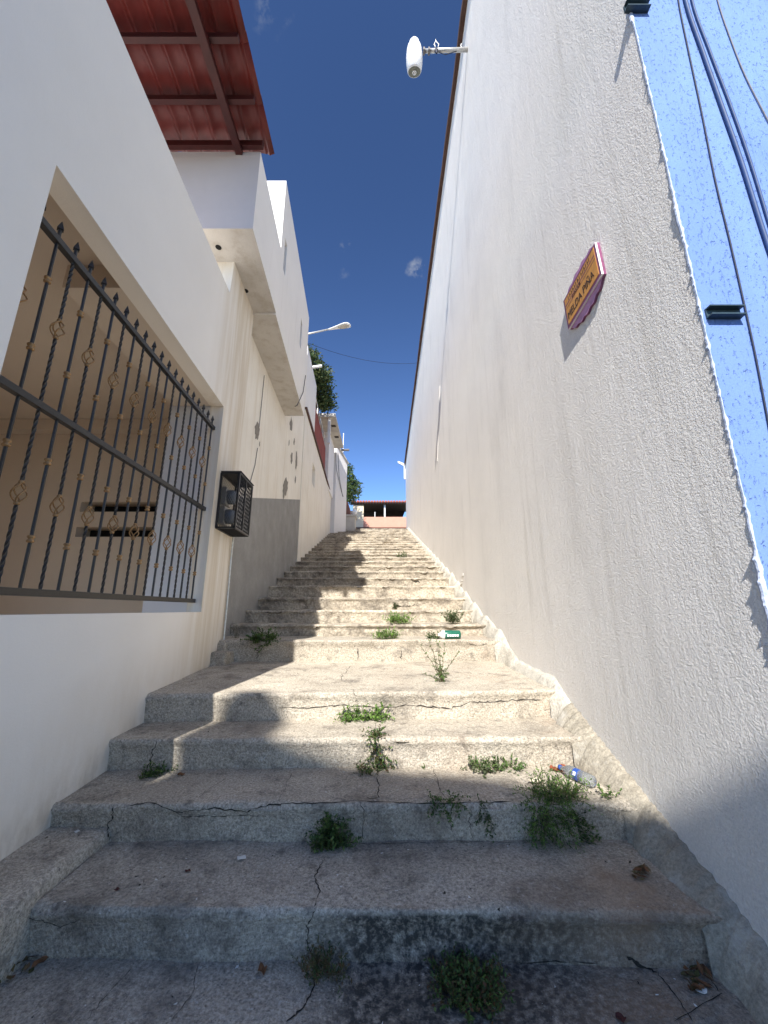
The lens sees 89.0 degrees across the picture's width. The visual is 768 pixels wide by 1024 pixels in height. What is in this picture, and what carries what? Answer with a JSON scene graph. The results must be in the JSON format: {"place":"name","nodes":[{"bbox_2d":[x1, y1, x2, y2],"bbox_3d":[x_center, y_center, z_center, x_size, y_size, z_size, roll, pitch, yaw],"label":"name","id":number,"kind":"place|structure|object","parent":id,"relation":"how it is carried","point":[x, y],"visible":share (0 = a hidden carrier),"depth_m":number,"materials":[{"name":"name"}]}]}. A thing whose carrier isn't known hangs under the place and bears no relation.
{"place":"outdoors","nodes":[
{"label":"outdoors","id":0,"kind":"place"},
{"bbox_2d":[179,0,461,516],"label":"sky","id":1,"kind":"structure","parent":0,"point":[358,141],"materials":[{"name":"blue"}]},
{"bbox_2d":[308,344,338,414],"bbox_3d":[-2.969,-4.315,15.180,2.398,4.543,3.680,0,-14,0],"label":"terrace tree","id":2,"kind":"object","parent":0,"point":[324,391],"visible":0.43,"depth_m":15.47,"materials":[{"name":"green plant"}]},
{"label":"ground","id":3,"kind":"structure","parent":0,"visible":0},
{"bbox_2d":[0,0,253,860],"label":"white house","id":4,"kind":"structure","parent":3,"relation":"on","point":[86,158],"depth_m":2.99,"materials":[{"name":"paint"}]},
{"bbox_2d":[0,206,214,602],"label":"window grille","id":5,"kind":"object","parent":4,"relation":"attached to","point":[19,392],"depth_m":2.55,"materials":[{"name":"black metal"}]},
{"bbox_2d":[223,537,233,639],"bbox_3d":[-1.854,0.971,4.640,0.026,1.361,0.058,5,-15,-18],"label":"conduit","id":6,"kind":"object","parent":4,"relation":"attached to","point":[228,588],"visible":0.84,"depth_m":4.66,"materials":[{"name":"metal"}]},
{"bbox_2d":[215,471,253,536],"bbox_3d":[-1.744,-0.079,4.605,0.233,0.662,0.550,1,-14,-3],"label":"meter cage","id":7,"kind":"object","parent":4,"relation":"attached to","point":[229,497],"visible":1,"depth_m":4.43,"materials":[{"name":"black metal"}]},
{"bbox_2d":[170,152,308,635],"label":"building","id":8,"kind":"structure","parent":3,"relation":"on","point":[241,205],"depth_m":6.13,"materials":[{"name":"white paint"}]},
{"bbox_2d":[106,0,274,154],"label":"red roof","id":9,"kind":"structure","parent":8,"relation":"attached to","point":[192,62],"depth_m":4.07,"materials":[{"name":"paint"}]},
{"bbox_2d":[250,375,264,480],"bbox_3d":[-2.060,-1.401,6.369,0.011,2.046,0.292,1,-14,-3],"label":"wall cable","id":10,"kind":"object","parent":8,"relation":"attached to","point":[259,426],"depth_m":6.49,"materials":[{"name":"black rubber"}]},
{"bbox_2d":[308,322,350,334],"bbox_3d":[-1.734,-5.210,11.204,1.664,0.251,0.296,-4,-14,14],"label":"street lamp","id":11,"kind":"object","parent":8,"relation":"attached to","point":[344,325],"visible":0.91,"depth_m":11.11,"materials":[{"name":"metal"}]},
{"bbox_2d":[297,347,330,561],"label":"capped wall house","id":12,"kind":"structure","parent":3,"relation":"on","point":[314,516],"depth_m":12.94,"materials":[{"name":"white paint"}]},
{"bbox_2d":[311,365,321,368],"bbox_3d":[-2.206,-4.672,12.581,0.432,0.090,0.090,-3,-14,13],"label":"wall tube lamp","id":13,"kind":"object","parent":12,"relation":"attached to","point":[316,366],"visible":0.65,"depth_m":12.54,"materials":[{"name":"white plastic"}]},
{"bbox_2d":[318,413,348,497],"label":"canopy house","id":14,"kind":"structure","parent":3,"relation":"on","point":[333,438],"depth_m":18.68,"materials":[{"name":"white paint"}]},
{"bbox_2d":[0,527,767,1023],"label":"stairway","id":15,"kind":"object","parent":3,"relation":"on","point":[596,933],"visible":0.91,"depth_m":1.89,"materials":[{"name":"concrete"}]},
{"bbox_2d":[0,955,47,982],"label":"leaf litter","id":16,"kind":"object","parent":15,"relation":"on","point":[35,963],"visible":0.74,"depth_m":1.53,"materials":[{"name":"brown plant"}]},
{"bbox_2d":[138,759,177,778],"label":"weed","id":17,"kind":"object","parent":15,"relation":"on","point":[147,773],"visible":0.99,"depth_m":2.45,"materials":[{"name":"green plant"}]},
{"bbox_2d":[227,624,244,637],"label":"weed","id":18,"kind":"object","parent":15,"relation":"on","point":[236,630],"visible":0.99,"depth_m":4.70,"materials":[{"name":"green plant"}]},
{"bbox_2d":[237,855,245,859],"bbox_3d":[-0.695,1.685,1.906,0.044,0.007,0.032,0,-14,0],"label":"paper scrap","id":19,"kind":"object","parent":15,"relation":"on","point":[241,857],"visible":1,"depth_m":1.91,"materials":[{"name":"white paper"}]},
{"bbox_2d":[240,627,281,652],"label":"weed","id":20,"kind":"object","parent":15,"relation":"on","point":[256,637],"visible":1,"depth_m":4.44,"materials":[{"name":"green plant"}]},
{"bbox_2d":[258,962,266,974],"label":"dead leaf","id":21,"kind":"object","parent":15,"relation":"on","point":[261,968],"visible":1,"depth_m":1.51,"materials":[{"name":"brown plant"}]},
{"bbox_2d":[291,933,351,997],"bbox_3d":[-0.249,1.728,1.512,0.260,0.126,0.227,0,-14,0],"label":"weed","id":22,"kind":"object","parent":15,"relation":"on","point":[316,968],"visible":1,"depth_m":1.50,"materials":[{"name":"green plant"}]},
{"bbox_2d":[305,811,363,853],"bbox_3d":[-0.266,1.669,2.040,0.332,0.212,0.243,-3,-14,13],"label":"weed","id":23,"kind":"object","parent":15,"relation":"on","point":[333,838],"visible":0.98,"depth_m":2.01,"materials":[{"name":"green plant"}]},
{"bbox_2d":[346,510,356,530],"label":"retaining wall","id":24,"kind":"structure","parent":15,"relation":"on","point":[351,519],"depth_m":21.83,"materials":[{"name":"white paint"}]},
{"bbox_2d":[1,609,714,1023],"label":"gravel crumbs","id":25,"kind":"object","parent":15,"relation":"on","point":[325,867],"visible":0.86,"depth_m":1.75,"materials":[{"name":"grey gravel"}]},
{"bbox_2d":[333,701,394,723],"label":"weed","id":26,"kind":"object","parent":15,"relation":"on","point":[374,716],"visible":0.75,"depth_m":2.97,"materials":[{"name":"green plant"}]},
{"bbox_2d":[352,720,396,776],"bbox_3d":[-0.064,1.573,2.519,0.242,0.400,0.302,-13,-19,43],"label":"weed","id":27,"kind":"object","parent":15,"relation":"on","point":[375,734],"visible":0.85,"depth_m":2.53,"materials":[{"name":"green plant"}]},
{"bbox_2d":[368,626,402,638],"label":"weed","id":28,"kind":"object","parent":15,"relation":"on","point":[381,634],"visible":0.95,"depth_m":4.70,"materials":[{"name":"green plant"}]},
{"bbox_2d":[381,611,415,623],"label":"weed","id":29,"kind":"object","parent":15,"relation":"on","point":[397,618],"visible":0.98,"depth_m":5.33,"materials":[{"name":"green plant"}]},
{"bbox_2d":[396,550,406,556],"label":"weed","id":30,"kind":"object","parent":15,"relation":"on","point":[403,555],"visible":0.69,"depth_m":11.39,"materials":[{"name":"green plant"}]},
{"bbox_2d":[425,630,441,638],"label":"weed","id":31,"kind":"object","parent":15,"relation":"on","point":[429,636],"visible":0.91,"depth_m":4.64,"materials":[{"name":"green plant"}]},
{"bbox_2d":[420,639,459,681],"bbox_3d":[0.496,1.309,3.461,0.354,0.378,0.210,0,-14,0],"label":"weed","id":32,"kind":"object","parent":15,"relation":"on","point":[442,676],"visible":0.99,"depth_m":3.40,"materials":[{"name":"green plant"}]},
{"bbox_2d":[425,787,470,826],"bbox_3d":[0.334,1.545,2.071,0.241,0.158,0.182,-5,-15,20],"label":"weed","id":33,"kind":"object","parent":15,"relation":"on","point":[449,801],"visible":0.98,"depth_m":2.07,"materials":[{"name":"green plant"}]},
{"bbox_2d":[438,630,460,638],"bbox_3d":[0.768,1.442,4.594,0.268,0.100,0.102,1,-14,-5],"label":"green bottle","id":34,"kind":"object","parent":15,"relation":"on","point":[449,634],"visible":1,"depth_m":4.56,"materials":[{"name":"plastic"}]},
{"bbox_2d":[440,606,463,623],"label":"weed","id":35,"kind":"object","parent":15,"relation":"on","point":[453,617],"visible":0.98,"depth_m":5.44,"materials":[{"name":"green plant"}]},
{"bbox_2d":[423,941,515,1023],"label":"weed","id":36,"kind":"object","parent":15,"relation":"on","point":[469,982],"visible":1,"depth_m":1.43,"materials":[{"name":"green plant"}]},
{"bbox_2d":[474,793,497,842],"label":"weed","id":37,"kind":"object","parent":15,"relation":"on","point":[488,817],"visible":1,"depth_m":2.06,"materials":[{"name":"green plant"}]},
{"bbox_2d":[459,751,527,778],"bbox_3d":[0.711,1.640,2.509,0.465,0.196,0.241,3,-14,-11],"label":"weed","id":38,"kind":"object","parent":15,"relation":"on","point":[495,765],"visible":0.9,"depth_m":2.50,"materials":[{"name":"green plant"}]},
{"bbox_2d":[512,761,602,853],"bbox_3d":[0.913,1.619,2.129,0.506,0.424,0.464,0,-14,0],"label":"weed","id":39,"kind":"object","parent":15,"relation":"on","point":[557,792],"visible":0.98,"depth_m":2.06,"materials":[{"name":"green plant"}]},
{"bbox_2d":[550,764,565,770],"bbox_3d":[1.139,1.624,2.483,0.167,0.025,0.056,-6,-15,22],"label":"crumpled rag","id":40,"kind":"object","parent":15,"relation":"on","point":[551,767],"visible":0.34,"depth_m":2.50,"materials":[{"name":"orange fabric"}]},
{"bbox_2d":[558,764,596,787],"bbox_3d":[1.164,1.590,2.368,0.069,0.070,0.250,7,-16,-25],"label":"plastic bottle","id":41,"kind":"object","parent":15,"relation":"on","point":[577,772],"visible":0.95,"depth_m":2.33,"materials":[{"name":"grey"}]},
{"bbox_2d":[561,809,601,845],"bbox_3d":[1.041,1.685,2.033,0.223,0.261,0.095,0,-14,0],"label":"weed","id":42,"kind":"object","parent":15,"relation":"on","point":[577,821],"visible":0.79,"depth_m":2.05,"materials":[{"name":"green plant"}]},
{"bbox_2d":[597,783,621,798],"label":"weed","id":43,"kind":"object","parent":15,"relation":"on","point":[606,795],"visible":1,"depth_m":2.14,"materials":[{"name":"green plant"}]},
{"bbox_2d":[615,1012,625,1022],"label":"dead leaf","id":44,"kind":"object","parent":15,"relation":"on","point":[620,1017],"visible":1,"depth_m":1.35,"materials":[{"name":"brown plant"}]},
{"bbox_2d":[631,863,650,879],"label":"leaf litter","id":45,"kind":"object","parent":15,"relation":"on","point":[642,868],"visible":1,"depth_m":1.79,"materials":[{"name":"brown plant"}]},
{"bbox_2d":[680,960,713,991],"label":"leaf litter","id":46,"kind":"object","parent":15,"relation":"on","point":[695,975],"visible":1,"depth_m":1.49,"materials":[{"name":"brown plant"}]},
{"bbox_2d":[695,988,706,993],"bbox_3d":[1.170,1.761,1.443,0.044,0.005,0.032,0,-14,0],"label":"stone chip","id":47,"kind":"object","parent":15,"relation":"on","point":[704,991],"visible":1,"depth_m":1.44,"materials":[{"name":"white stone"}]},
{"bbox_2d":[404,0,767,945],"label":"stucco building","id":48,"kind":"structure","parent":3,"relation":"on","point":[588,512],"depth_m":2.34,"materials":[{"name":"paint"}]},
{"bbox_2d":[309,343,411,363],"bbox_3d":[-0.426,-5.456,13.514,5.016,1.724,0.011,13,-19,-41],"label":"overhead wire","id":49,"kind":"object","parent":48,"relation":"attached to","point":[368,360],"visible":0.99,"depth_m":13.54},
{"bbox_2d":[398,461,405,478],"bbox_3d":[1.229,-2.774,25.942,0.618,1.232,0.200,0,-14,0],"label":"end lamp","id":50,"kind":"object","parent":48,"relation":"attached to","point":[401,463],"visible":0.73,"depth_m":25.91,"materials":[{"name":"white metal"}]},
{"bbox_2d":[406,36,467,77],"bbox_3d":[0.926,-7.714,6.586,1.113,0.668,0.347,0,-14,0],"label":"wall lamp","id":51,"kind":"object","parent":48,"relation":"attached to","point":[414,57],"visible":1,"depth_m":6.53,"materials":[{"name":"metal"}]},
{"bbox_2d":[563,242,606,329],"bbox_3d":[1.394,-1.556,2.738,0.040,0.413,0.488,0,-14,0],"label":"street sign","id":52,"kind":"object","parent":48,"relation":"attached to","point":[584,291],"visible":1,"depth_m":2.68,"materials":[{"name":"metal"}]},
{"bbox_2d":[623,0,651,13],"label":"channel bracket","id":53,"kind":"object","parent":48,"relation":"attached to","point":[638,6],"visible":1,"depth_m":2.21,"materials":[{"name":"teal metal"}]},
{"bbox_2d":[678,0,767,424],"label":"facade cable","id":54,"kind":"object","parent":48,"relation":"attached to","point":[749,327],"visible":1,"depth_m":1.85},
{"bbox_2d":[704,304,746,318],"bbox_3d":[1.504,-0.882,1.724,0.152,0.050,0.036,0,-14,0],"label":"channel bracket","id":55,"kind":"object","parent":48,"relation":"attached to","point":[721,311],"visible":1,"depth_m":1.72,"materials":[{"name":"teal metal"}]},
{"bbox_2d":[684,0,767,251],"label":"facade cable","id":56,"kind":"object","parent":48,"relation":"attached to","point":[731,134],"visible":1,"depth_m":1.99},
{"bbox_2d":[691,0,767,223],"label":"facade cable","id":57,"kind":"object","parent":48,"relation":"attached to","point":[733,114],"visible":1,"depth_m":2.02,"materials":[{"name":"black rubber"}]},
{"bbox_2d":[717,0,767,121],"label":"facade cable","id":58,"kind":"object","parent":48,"relation":"attached to","point":[755,96],"visible":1,"depth_m":2.12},
{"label":"upper street","id":59,"kind":"structure","parent":0,"visible":0},
{"bbox_2d":[330,448,348,532],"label":"white cottage","id":60,"kind":"structure","parent":59,"relation":"on","point":[338,511],"depth_m":20.85,"materials":[{"name":"paint"}]},
{"bbox_2d":[346,502,350,513],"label":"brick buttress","id":61,"kind":"structure","parent":59,"relation":"on","point":[348,511],"depth_m":23.04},
{"bbox_2d":[346,463,362,505],"bbox_3d":[-2.842,-0.859,28.056,2.781,6.311,1.950,-3,-14,10],"label":"alley tree","id":62,"kind":"object","parent":59,"relation":"on","point":[351,485],"visible":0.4,"depth_m":27.89,"materials":[{"name":"green plant"}]},
{"bbox_2d":[351,500,405,528],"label":"veranda house","id":63,"kind":"structure","parent":59,"relation":"on","point":[377,514],"depth_m":30.82,"materials":[{"name":"pink paint"}]},
{"bbox_2d":[405,443,410,529],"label":"white house end","id":64,"kind":"structure","parent":59,"relation":"on","point":[407,470],"depth_m":23.61,"materials":[{"name":"paint"}]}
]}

